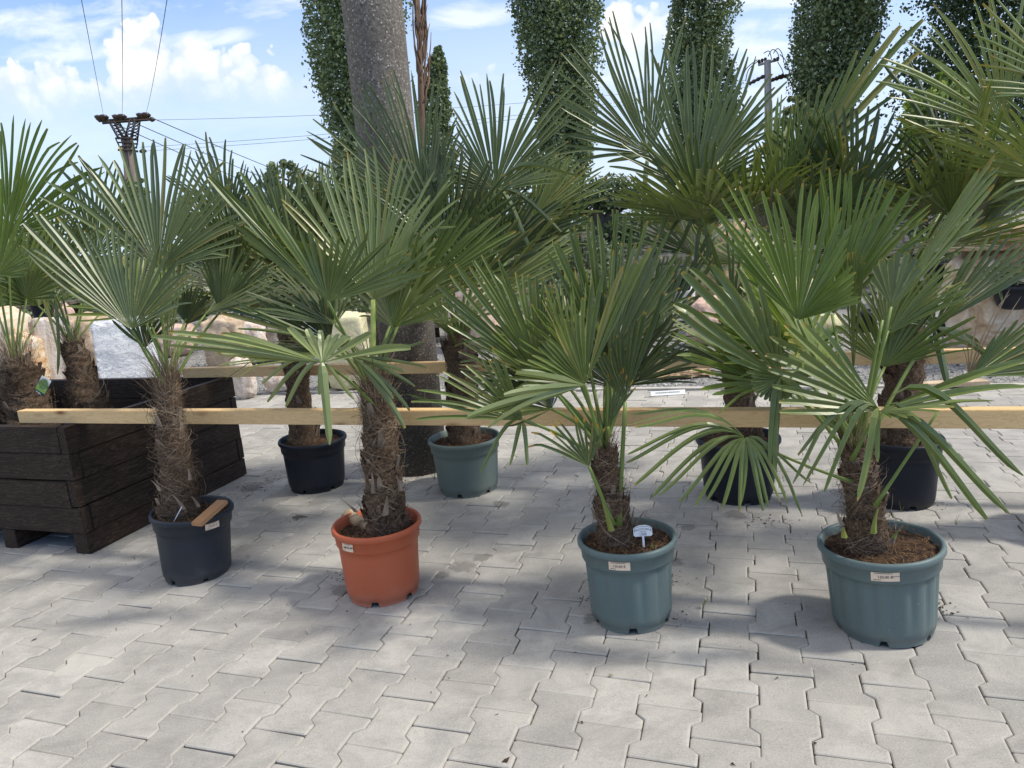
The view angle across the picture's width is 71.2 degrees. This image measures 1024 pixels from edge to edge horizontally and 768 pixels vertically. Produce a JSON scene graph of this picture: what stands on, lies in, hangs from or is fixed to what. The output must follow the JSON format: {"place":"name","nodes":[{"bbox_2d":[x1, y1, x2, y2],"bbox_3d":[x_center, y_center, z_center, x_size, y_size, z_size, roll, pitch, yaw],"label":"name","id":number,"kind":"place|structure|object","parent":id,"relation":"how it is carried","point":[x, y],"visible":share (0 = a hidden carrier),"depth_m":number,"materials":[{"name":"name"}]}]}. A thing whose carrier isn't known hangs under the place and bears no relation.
{"place":"outdoors","nodes":[
{"label":"outdoors","id":0,"kind":"place"},
{"bbox_2d":[191,250,267,316],"bbox_3d":[-3.921,-1.274,9.943,1.048,1.584,0.997,-5,12,0],"label":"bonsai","id":1,"kind":"object","parent":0,"point":[248,279],"depth_m":9.92,"materials":[{"name":"green plant"}]},
{"bbox_2d":[0,0,1022,258],"label":"sky","id":2,"kind":"structure","parent":0,"point":[237,61],"materials":[{"name":"blue"}]},
{"bbox_2d":[0,388,1023,767],"bbox_3d":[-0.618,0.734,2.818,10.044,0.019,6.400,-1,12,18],"label":"paving","id":3,"kind":"structure","parent":0,"point":[356,686],"depth_m":2.24,"materials":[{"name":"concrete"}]},
{"bbox_2d":[0,306,31,361],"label":"boulder","id":4,"kind":"object","parent":3,"relation":"on","point":[15,314],"visible":0.18,"depth_m":7.07,"materials":[{"name":"beige stone"}]},
{"bbox_2d":[4,328,51,378],"bbox_3d":[-4.413,-0.130,6.530,0.330,0.780,0.247,-7,12,-10],"label":"boulder","id":5,"kind":"object","parent":3,"relation":"on","point":[42,357],"visible":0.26,"depth_m":6.47,"materials":[{"name":"beige stone"}]},
{"bbox_2d":[28,315,66,378],"bbox_3d":[-4.293,-0.214,6.726,0.317,0.847,0.158,-10,13,-25],"label":"stone slab","id":6,"kind":"object","parent":3,"relation":"on","point":[42,326],"depth_m":6.62,"materials":[{"name":"beige stone"}]},
{"bbox_2d":[0,377,246,553],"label":"planter box","id":7,"kind":"object","parent":3,"relation":"on","point":[90,486],"visible":0.77,"depth_m":3.27,"materials":[{"name":"brown wood"}]},
{"bbox_2d":[0,115,107,424],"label":"potted palm","id":8,"kind":"object","parent":7,"relation":"on","point":[21,374],"visible":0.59,"depth_m":3.38,"materials":[{"name":"plant"}]},
{"bbox_2d":[34,375,50,396],"bbox_3d":[-2.216,0.005,3.389,0.057,0.093,0.032,32,8,-1],"label":"picture tag","id":9,"kind":"object","parent":8,"relation":"attached to","point":[42,386],"visible":1,"depth_m":3.38,"materials":[{"name":"green paper"}]},
{"bbox_2d":[0,161,142,424],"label":"potted palm","id":10,"kind":"object","parent":7,"relation":"on","point":[83,387],"visible":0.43,"depth_m":3.66,"materials":[{"name":"plant"}]},
{"bbox_2d":[17,406,1023,428],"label":"timber beam","id":11,"kind":"structure","parent":7,"relation":"on","point":[997,417],"depth_m":2.53,"materials":[{"name":"brown wood"}]},
{"bbox_2d":[182,347,1023,377],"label":"timber beam","id":12,"kind":"structure","parent":7,"relation":"on","point":[431,366],"depth_m":3.67,"materials":[{"name":"brown wood"}]},
{"bbox_2d":[90,317,158,377],"bbox_3d":[-3.562,-0.226,6.632,0.503,0.793,0.404,-10,13,-25],"label":"marble block","id":13,"kind":"object","parent":3,"relation":"on","point":[114,352],"depth_m":6.41,"materials":[{"name":"white stone"}]},
{"bbox_2d":[21,138,296,586],"bbox_3d":[-1.259,-0.096,2.888,0.868,1.703,0.685,-5,12,0],"label":"potted palm","id":14,"kind":"object","parent":3,"relation":"on","point":[190,554],"visible":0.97,"depth_m":2.69,"materials":[{"name":"green plant"}]},
{"bbox_2d":[191,500,227,526],"bbox_3d":[-1.169,0.498,2.765,0.050,0.016,0.154,0,26,21],"label":"wood scrap","id":15,"kind":"object","parent":14,"relation":"on","point":[209,513],"visible":1,"depth_m":2.75,"materials":[{"name":"brown wood"}]},
{"bbox_2d":[229,357,256,399],"bbox_3d":[-2.405,-0.062,6.379,0.224,0.394,0.189,-4,12,1],"label":"boulder","id":16,"kind":"object","parent":3,"relation":"on","point":[245,387],"visible":0.6,"depth_m":6.33,"materials":[{"name":"stone"}]},
{"bbox_2d":[140,132,369,493],"bbox_3d":[-1.174,-0.344,3.614,1.177,1.872,1.477,-11,13,-30],"label":"potted palm","id":17,"kind":"object","parent":3,"relation":"on","point":[314,461],"visible":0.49,"depth_m":3.62,"materials":[{"name":"plant"}]},
{"bbox_2d":[292,513,307,519],"bbox_3d":[-1.013,0.634,3.395,0.074,0.025,0.043,-1,12,19],"label":"twig","id":18,"kind":"object","parent":3,"relation":"on","point":[297,516],"visible":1,"depth_m":3.40,"materials":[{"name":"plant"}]},
{"bbox_2d":[151,146,519,607],"bbox_3d":[-0.511,-0.025,2.552,1.152,1.568,0.698,-5,12,0],"label":"potted palm","id":19,"kind":"object","parent":3,"relation":"on","point":[379,555],"visible":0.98,"depth_m":2.43,"materials":[{"name":"plant"}]},
{"bbox_2d":[341,509,366,528],"bbox_3d":[-0.560,0.508,2.634,0.054,0.053,0.195,-14,15,-38],"label":"wood chunk","id":20,"kind":"object","parent":19,"relation":"on","point":[353,517],"visible":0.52,"depth_m":2.64,"materials":[{"name":"beige wood"}]},
{"bbox_2d":[341,0,443,476],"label":"trunk","id":21,"kind":"object","parent":3,"relation":"on","point":[375,39],"visible":0.4,"depth_m":3.47,"materials":[{"name":"grey plant"}]},
{"bbox_2d":[273,60,611,497],"bbox_3d":[-0.349,-0.441,3.422,1.319,2.050,1.497,6,15,41],"label":"potted palm","id":22,"kind":"object","parent":3,"relation":"on","point":[460,453],"visible":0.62,"depth_m":3.28,"materials":[{"name":"green plant"}]},
{"bbox_2d":[33,469,972,765],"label":"soil crumbs","id":23,"kind":"object","parent":3,"relation":"on","point":[673,581],"visible":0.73,"depth_m":2.45,"materials":[{"name":"brown soil"}]},
{"bbox_2d":[407,209,696,633],"bbox_3d":[0.157,0.118,2.283,0.913,1.294,0.637,-5,12,0],"label":"potted palm","id":24,"kind":"object","parent":3,"relation":"on","point":[549,357],"visible":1,"depth_m":2.17,"materials":[{"name":"green plant"}]},
{"bbox_2d":[633,525,651,546],"bbox_3d":[0.406,0.483,2.211,0.058,0.093,0.003,-4,0,2],"label":"plant sign","id":25,"kind":"object","parent":24,"relation":"in","point":[642,530],"visible":1,"depth_m":2.21,"materials":[{"name":"white plastic"}]},
{"bbox_2d":[256,383,1023,394],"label":"kerb","id":26,"kind":"structure","parent":3,"relation":"on","point":[692,388],"depth_m":5.48,"materials":[{"name":"stone"}]},
{"bbox_2d":[651,389,684,395],"bbox_3d":[1.148,0.065,5.261,0.250,0.037,0.008,-3,-23,6],"label":"information card","id":27,"kind":"object","parent":3,"relation":"on","point":[667,392],"visible":1,"depth_m":5.26,"materials":[{"name":"white plastic"}]},
{"bbox_2d":[550,11,951,505],"bbox_3d":[0.930,-0.522,3.039,1.300,2.115,1.562,-8,12,-15],"label":"potted palm","id":28,"kind":"object","parent":3,"relation":"on","point":[690,197],"visible":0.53,"depth_m":2.90,"materials":[{"name":"plant"}]},
{"bbox_2d":[626,155,1023,647],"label":"potted palm","id":29,"kind":"object","parent":3,"relation":"on","point":[883,574],"visible":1,"depth_m":1.96,"materials":[{"name":"green plant"}]},
{"bbox_2d":[748,19,1023,510],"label":"potted palm","id":30,"kind":"object","parent":3,"relation":"on","point":[914,483],"visible":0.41,"depth_m":2.85,"materials":[{"name":"plant"}]},
{"bbox_2d":[876,0,1023,375],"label":"potted palm","id":31,"kind":"object","parent":3,"relation":"on","point":[1003,94],"visible":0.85,"depth_m":2.51,"materials":[{"name":"plant"}]},
{"bbox_2d":[923,378,989,386],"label":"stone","id":32,"kind":"object","parent":3,"relation":"on","point":[981,381],"visible":0.37,"depth_m":4.78,"materials":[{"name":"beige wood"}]},
{"bbox_2d":[21,210,1023,310],"bbox_3d":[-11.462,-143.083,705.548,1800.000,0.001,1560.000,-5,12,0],"label":"ground","id":33,"kind":"structure","parent":0,"point":[1022,217],"depth_m":47.06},
{"bbox_2d":[2,225,52,317],"bbox_3d":[-8.005,-1.552,11.799,1.360,2.401,1.363,-5,12,0],"label":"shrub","id":34,"kind":"object","parent":33,"relation":"on","point":[19,246],"visible":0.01,"depth_m":11.76,"materials":[{"name":"green plant"}]},
{"bbox_2d":[94,112,154,281],"bbox_3d":[-16.038,-7.705,30.902,2.492,7.632,0.555,-5,12,0],"label":"utility pole","id":35,"kind":"object","parent":33,"relation":"on","point":[126,139],"visible":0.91,"depth_m":30.16,"materials":[{"name":"brown concrete"}]},
{"bbox_2d":[81,0,103,114],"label":"power line","id":36,"kind":"object","parent":35,"relation":"attached to","point":[90,48],"visible":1,"depth_m":15.12,"materials":[{"name":"metal"}]},
{"bbox_2d":[121,0,122,109],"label":"power line","id":37,"kind":"object","parent":35,"relation":"attached to","point":[122,61],"visible":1,"depth_m":16.93,"materials":[{"name":"metal"}]},
{"bbox_2d":[146,0,166,111],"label":"power line","id":38,"kind":"object","parent":35,"relation":"attached to","point":[158,50],"visible":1,"depth_m":15.19,"materials":[{"name":"metal"}]},
{"bbox_2d":[118,125,262,188],"bbox_3d":[-16.457,-15.086,58.914,0.036,4.126,58.041,-4,12,2],"label":"power line","id":39,"kind":"object","parent":35,"relation":"attached to","point":[169,148],"visible":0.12,"depth_m":34.79,"materials":[{"name":"metal"}]},
{"bbox_2d":[137,124,286,186],"bbox_3d":[-14.749,-15.427,58.873,0.036,3.677,58.140,-4,12,4],"label":"power line","id":40,"kind":"object","parent":35,"relation":"attached to","point":[187,145],"visible":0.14,"depth_m":34.57,"materials":[{"name":"metal"}]},
{"bbox_2d":[155,119,285,173],"bbox_3d":[-12.887,-15.768,58.833,0.036,3.205,58.269,-3,12,5],"label":"power line","id":41,"kind":"object","parent":35,"relation":"attached to","point":[208,142],"visible":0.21,"depth_m":34.34,"materials":[{"name":"metal"}]},
{"bbox_2d":[149,83,745,146],"bbox_3d":[-1.984,-12.582,33.123,28.602,1.670,0.014,-7,12,-12],"label":"power line","id":42,"kind":"object","parent":35,"relation":"attached to","point":[345,132],"visible":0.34,"depth_m":31.65,"materials":[{"name":"metal"}]},
{"bbox_2d":[156,86,748,150],"bbox_3d":[-1.812,-12.435,33.157,28.443,1.683,0.014,-7,12,-12],"label":"power line","id":43,"kind":"object","parent":35,"relation":"attached to","point":[343,136],"visible":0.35,"depth_m":31.52,"materials":[{"name":"metal"}]},
{"bbox_2d":[171,80,743,119],"bbox_3d":[-1.645,-13.161,33.011,27.748,0.859,0.014,-7,12,-12],"label":"power line","id":44,"kind":"object","parent":35,"relation":"attached to","point":[313,115],"visible":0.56,"depth_m":31.27,"materials":[{"name":"metal"}]},
{"bbox_2d":[115,178,151,280],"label":"olive tree","id":45,"kind":"object","parent":33,"relation":"on","point":[122,202],"visible":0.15,"depth_m":13.46,"materials":[{"name":"green plant"}]},
{"bbox_2d":[179,195,205,321],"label":"olive tree","id":46,"kind":"object","parent":33,"relation":"on","point":[187,253],"visible":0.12,"depth_m":12.66,"materials":[{"name":"green plant"}]},
{"bbox_2d":[256,159,322,276],"bbox_3d":[-4.287,-2.637,13.700,1.427,3.175,1.364,7,16,44],"label":"olive tree","id":47,"kind":"object","parent":33,"relation":"on","point":[290,165],"visible":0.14,"depth_m":13.23,"materials":[{"name":"green plant"}]},
{"bbox_2d":[332,137,366,312],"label":"olive tree","id":48,"kind":"object","parent":33,"relation":"on","point":[340,146],"visible":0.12,"depth_m":13.30,"materials":[{"name":"green plant"}]},
{"bbox_2d":[296,0,414,205],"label":"poplar tree","id":49,"kind":"object","parent":33,"relation":"on","point":[333,62],"visible":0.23,"depth_m":30.72,"materials":[{"name":"green plant"}]},
{"bbox_2d":[412,0,430,170],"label":"bare tree","id":50,"kind":"object","parent":33,"relation":"on","point":[419,21],"visible":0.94,"depth_m":28.81,"materials":[{"name":"brown plant"}]},
{"bbox_2d":[414,45,454,221],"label":"poplar tree","id":51,"kind":"object","parent":33,"relation":"on","point":[438,67],"visible":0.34,"depth_m":29.82,"materials":[{"name":"green plant"}]},
{"bbox_2d":[4,212,1021,323],"bbox_3d":[-0.169,-2.981,17.748,32.584,1.500,8.898,-5,12,0],"label":"garden shrubbery","id":52,"kind":"object","parent":33,"relation":"on","point":[1017,219],"depth_m":15.42,"materials":[{"name":"green plant"}]},
{"bbox_2d":[72,208,1012,280],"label":"distant hedge","id":53,"kind":"object","parent":33,"relation":"on","point":[193,265],"visible":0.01,"depth_m":62.60,"materials":[{"name":"green plant"}]},
{"bbox_2d":[506,147,586,236],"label":"olive tree","id":54,"kind":"object","parent":33,"relation":"on","point":[546,163],"visible":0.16,"depth_m":14.09,"materials":[{"name":"green plant"}]},
{"bbox_2d":[505,0,605,230],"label":"poplar tree","id":55,"kind":"object","parent":33,"relation":"on","point":[552,16],"visible":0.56,"depth_m":32.84,"materials":[{"name":"green plant"}]},
{"bbox_2d":[154,287,1023,390],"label":"gravel bed","id":56,"kind":"object","parent":33,"relation":"on","point":[862,369],"visible":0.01,"depth_m":6.50,"materials":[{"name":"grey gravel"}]},
{"bbox_2d":[15,300,83,312],"bbox_3d":[-5.966,-0.540,8.872,1.103,0.881,0.690,-5,12,0],"label":"display bench","id":57,"kind":"object","parent":56,"relation":"on","point":[70,302],"visible":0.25,"depth_m":8.83,"materials":[{"name":"brown wood"}]},
{"bbox_2d":[30,301,52,317],"bbox_3d":[-5.465,-0.982,8.280,0.310,0.437,0.305,-13,14,-34],"label":"plant pot","id":58,"kind":"object","parent":57,"relation":"on","point":[36,311],"visible":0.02,"depth_m":8.22,"materials":[{"name":"plastic"}]},
{"bbox_2d":[53,302,74,316],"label":"boulder","id":59,"kind":"object","parent":56,"relation":"on","point":[69,309],"visible":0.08,"depth_m":8.66,"materials":[{"name":"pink stone"}]},
{"bbox_2d":[68,312,109,375],"bbox_3d":[-4.790,-0.409,8.007,0.572,0.790,0.464,-3,12,6],"label":"boulder","id":60,"kind":"object","parent":56,"relation":"on","point":[87,332],"visible":0.08,"depth_m":7.78,"materials":[{"name":"beige stone"}]},
{"bbox_2d":[64,254,140,316],"bbox_3d":[-6.115,-1.236,10.876,1.240,1.477,1.159,-5,12,0],"label":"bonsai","id":61,"kind":"object","parent":56,"relation":"on","point":[118,261],"visible":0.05,"depth_m":10.61,"materials":[{"name":"green plant"}]},
{"bbox_2d":[156,323,197,357],"bbox_3d":[-4.558,-0.607,9.705,0.562,0.458,0.457,-7,12,-10],"label":"boulder","id":62,"kind":"object","parent":56,"relation":"on","point":[190,326],"visible":0.23,"depth_m":9.56,"materials":[{"name":"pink stone"}]},
{"bbox_2d":[200,315,248,366],"bbox_3d":[-3.313,-0.507,8.314,0.555,0.627,0.443,-4,12,4],"label":"boulder","id":63,"kind":"object","parent":56,"relation":"on","point":[221,324],"visible":0.38,"depth_m":8.14,"materials":[{"name":"beige stone"}]},
{"bbox_2d":[243,322,266,364],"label":"boulder","id":64,"kind":"object","parent":56,"relation":"on","point":[260,334],"visible":0.18,"depth_m":8.27,"materials":[{"name":"stone"}]},
{"bbox_2d":[263,376,286,392],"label":"boulder","id":65,"kind":"object","parent":56,"relation":"on","point":[271,383],"visible":0.21,"depth_m":6.47,"materials":[{"name":"stone"}]},
{"bbox_2d":[266,326,302,343],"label":"boulder","id":66,"kind":"object","parent":56,"relation":"on","point":[271,337],"visible":0.06,"depth_m":8.40,"materials":[{"name":"stone"}]},
{"bbox_2d":[287,313,378,345],"bbox_3d":[-2.261,-0.627,9.017,1.335,0.415,0.690,-5,12,0],"label":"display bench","id":67,"kind":"object","parent":56,"relation":"on","point":[377,337],"visible":0.04,"depth_m":8.70,"materials":[{"name":"brown wood"}]},
{"bbox_2d":[326,311,369,390],"bbox_3d":[-1.469,-0.301,6.396,0.386,0.708,0.309,-4,12,1],"label":"onyx block","id":68,"kind":"object","parent":56,"relation":"on","point":[353,322],"depth_m":6.25,"materials":[{"name":"beige stone"}]},
{"bbox_2d":[366,313,370,339],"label":"boulder","id":69,"kind":"object","parent":56,"relation":"on","point":[368,323],"visible":0.04,"depth_m":8.71,"materials":[{"name":"beige stone"}]},
{"bbox_2d":[434,323,443,337],"bbox_3d":[-0.678,-0.708,9.231,0.824,0.238,0.690,-5,12,0],"label":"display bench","id":70,"kind":"object","parent":56,"relation":"on","point":[437,333],"visible":0.08,"depth_m":9.49,"materials":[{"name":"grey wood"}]},
{"bbox_2d":[441,270,495,348],"bbox_3d":[-0.504,-0.868,8.189,0.644,0.942,0.542,-3,12,9],"label":"boulder","id":71,"kind":"object","parent":56,"relation":"on","point":[460,295],"visible":0.06,"depth_m":7.98,"materials":[{"name":"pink stone"}]},
{"bbox_2d":[22,210,1013,326],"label":"nursery shrubs","id":72,"kind":"object","parent":56,"relation":"on","point":[354,305],"visible":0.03,"depth_m":11.41,"materials":[{"name":"green plant"}]},
{"bbox_2d":[521,283,548,311],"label":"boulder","id":73,"kind":"object","parent":56,"relation":"on","point":[528,296],"visible":0.02,"depth_m":10.74,"materials":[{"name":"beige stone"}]},
{"bbox_2d":[530,227,627,313],"bbox_3d":[0.930,-1.211,8.959,1.487,1.486,1.360,7,16,44],"label":"shrub","id":74,"kind":"object","parent":56,"relation":"on","point":[584,254],"visible":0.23,"depth_m":8.70,"materials":[{"name":"green plant"}]},
{"bbox_2d":[553,172,657,289],"bbox_3d":[1.255,-1.778,9.407,1.433,1.956,0.832,-5,12,0],"label":"bonsai tree","id":75,"kind":"object","parent":56,"relation":"on","point":[605,219],"visible":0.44,"depth_m":9.13,"materials":[{"name":"green plant"}]},
{"bbox_2d":[659,234,691,291],"bbox_3d":[1.934,-1.445,8.410,0.473,0.688,0.468,-5,12,0],"label":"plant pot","id":76,"kind":"object","parent":56,"relation":"on","point":[688,266],"visible":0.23,"depth_m":8.35,"materials":[{"name":"plastic"}]},
{"bbox_2d":[653,368,712,379],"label":"porous stone","id":77,"kind":"object","parent":56,"relation":"on","point":[693,374],"visible":0.43,"depth_m":5.75,"materials":[{"name":"stone"}]},
{"bbox_2d":[675,286,694,319],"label":"boulder","id":78,"kind":"object","parent":56,"relation":"on","point":[687,292],"visible":0.07,"depth_m":8.98,"materials":[{"name":"white stone"}]},
{"bbox_2d":[686,295,720,342],"bbox_3d":[2.031,-0.650,7.251,0.529,0.498,0.425,-5,12,-4],"label":"boulder","id":79,"kind":"object","parent":56,"relation":"on","point":[700,304],"visible":0.12,"depth_m":7.11,"materials":[{"name":"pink stone"}]},
{"bbox_2d":[562,215,949,313],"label":"dry stone wall","id":80,"kind":"structure","parent":56,"relation":"on","point":[866,288],"depth_m":10.19,"materials":[{"name":"beige stone"}]},
{"bbox_2d":[771,278,812,304],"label":"boulder","id":81,"kind":"object","parent":56,"relation":"on","point":[796,288],"visible":0.02,"depth_m":8.66,"materials":[{"name":"beige stone"}]},
{"bbox_2d":[816,314,841,328],"bbox_3d":[3.259,-0.619,7.379,0.272,0.194,0.272,-5,12,0],"label":"stone vase","id":82,"kind":"object","parent":56,"relation":"on","point":[838,322],"visible":0.32,"depth_m":7.27,"materials":[{"name":"yellow stone"}]},
{"bbox_2d":[855,309,873,332],"bbox_3d":[3.599,-0.574,7.292,0.252,0.355,0.252,-5,12,0],"label":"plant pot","id":83,"kind":"object","parent":56,"relation":"on","point":[863,317],"visible":0.1,"depth_m":7.18,"materials":[{"name":"plastic"}]},
{"bbox_2d":[923,317,945,343],"bbox_3d":[3.759,-0.480,6.403,0.340,0.236,0.044,-5,12,0],"label":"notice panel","id":84,"kind":"object","parent":56,"relation":"on","point":[938,330],"visible":0.04,"depth_m":6.39,"materials":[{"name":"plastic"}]},
{"bbox_2d":[940,224,1023,348],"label":"stone table","id":85,"kind":"object","parent":56,"relation":"on","point":[988,306],"visible":0.23,"depth_m":5.41,"materials":[{"name":"stone"}]},
{"bbox_2d":[927,261,949,284],"bbox_3d":[3.712,-0.960,6.194,0.279,0.185,0.279,-5,12,0],"label":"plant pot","id":86,"kind":"object","parent":85,"relation":"on","point":[940,265],"visible":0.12,"depth_m":6.09,"materials":[{"name":"plastic"}]},
{"bbox_2d":[994,259,1023,309],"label":"plant pot","id":87,"kind":"object","parent":85,"relation":"on","point":[1016,292],"visible":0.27,"depth_m":5.16,"materials":[{"name":"plastic"}]},
{"bbox_2d":[662,0,744,189],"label":"poplar tree","id":88,"kind":"object","parent":33,"relation":"on","point":[703,30],"visible":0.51,"depth_m":34.72,"materials":[{"name":"green plant"}]},
{"bbox_2d":[745,48,790,166],"bbox_3d":[12.330,-11.433,34.613,2.353,8.944,0.429,-5,12,0],"label":"utility pole","id":89,"kind":"object","parent":33,"relation":"on","point":[766,63],"visible":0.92,"depth_m":33.89,"materials":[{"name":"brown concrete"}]},
{"bbox_2d":[778,95,826,181],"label":"tree","id":90,"kind":"object","parent":33,"relation":"on","point":[788,100],"visible":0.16,"depth_m":24.65,"materials":[{"name":"green plant"}]},
{"bbox_2d":[784,0,893,155],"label":"poplar tree","id":91,"kind":"object","parent":33,"relation":"on","point":[816,62],"visible":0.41,"depth_m":30.99,"materials":[{"name":"green plant"}]},
{"bbox_2d":[902,213,946,296],"bbox_3d":[5.193,-1.544,8.954,0.571,1.469,0.718,-5,12,0],"label":"shrub","id":92,"kind":"object","parent":33,"relation":"on","point":[909,234],"visible":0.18,"depth_m":8.85,"materials":[{"name":"green plant"}]},
{"bbox_2d":[895,71,995,260],"bbox_3d":[7.591,-3.622,12.662,1.566,3.657,1.551,-8,12,-18],"label":"bush","id":93,"kind":"object","parent":33,"relation":"on","point":[942,77],"visible":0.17,"depth_m":12.41,"materials":[{"name":"green plant"}]},
{"bbox_2d":[870,0,1023,197],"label":"broadleaf tree","id":94,"kind":"object","parent":33,"relation":"on","point":[965,13],"visible":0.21,"depth_m":28.22,"materials":[{"name":"green plant"}]},
{"bbox_2d":[695,220,752,299],"bbox_3d":[2.363,-1.195,7.950,0.620,1.229,0.521,-3,12,7],"label":"boulder","id":95,"kind":"object","parent":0,"point":[721,239],"visible":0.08,"depth_m":7.71,"materials":[{"name":"stone"}]}
]}

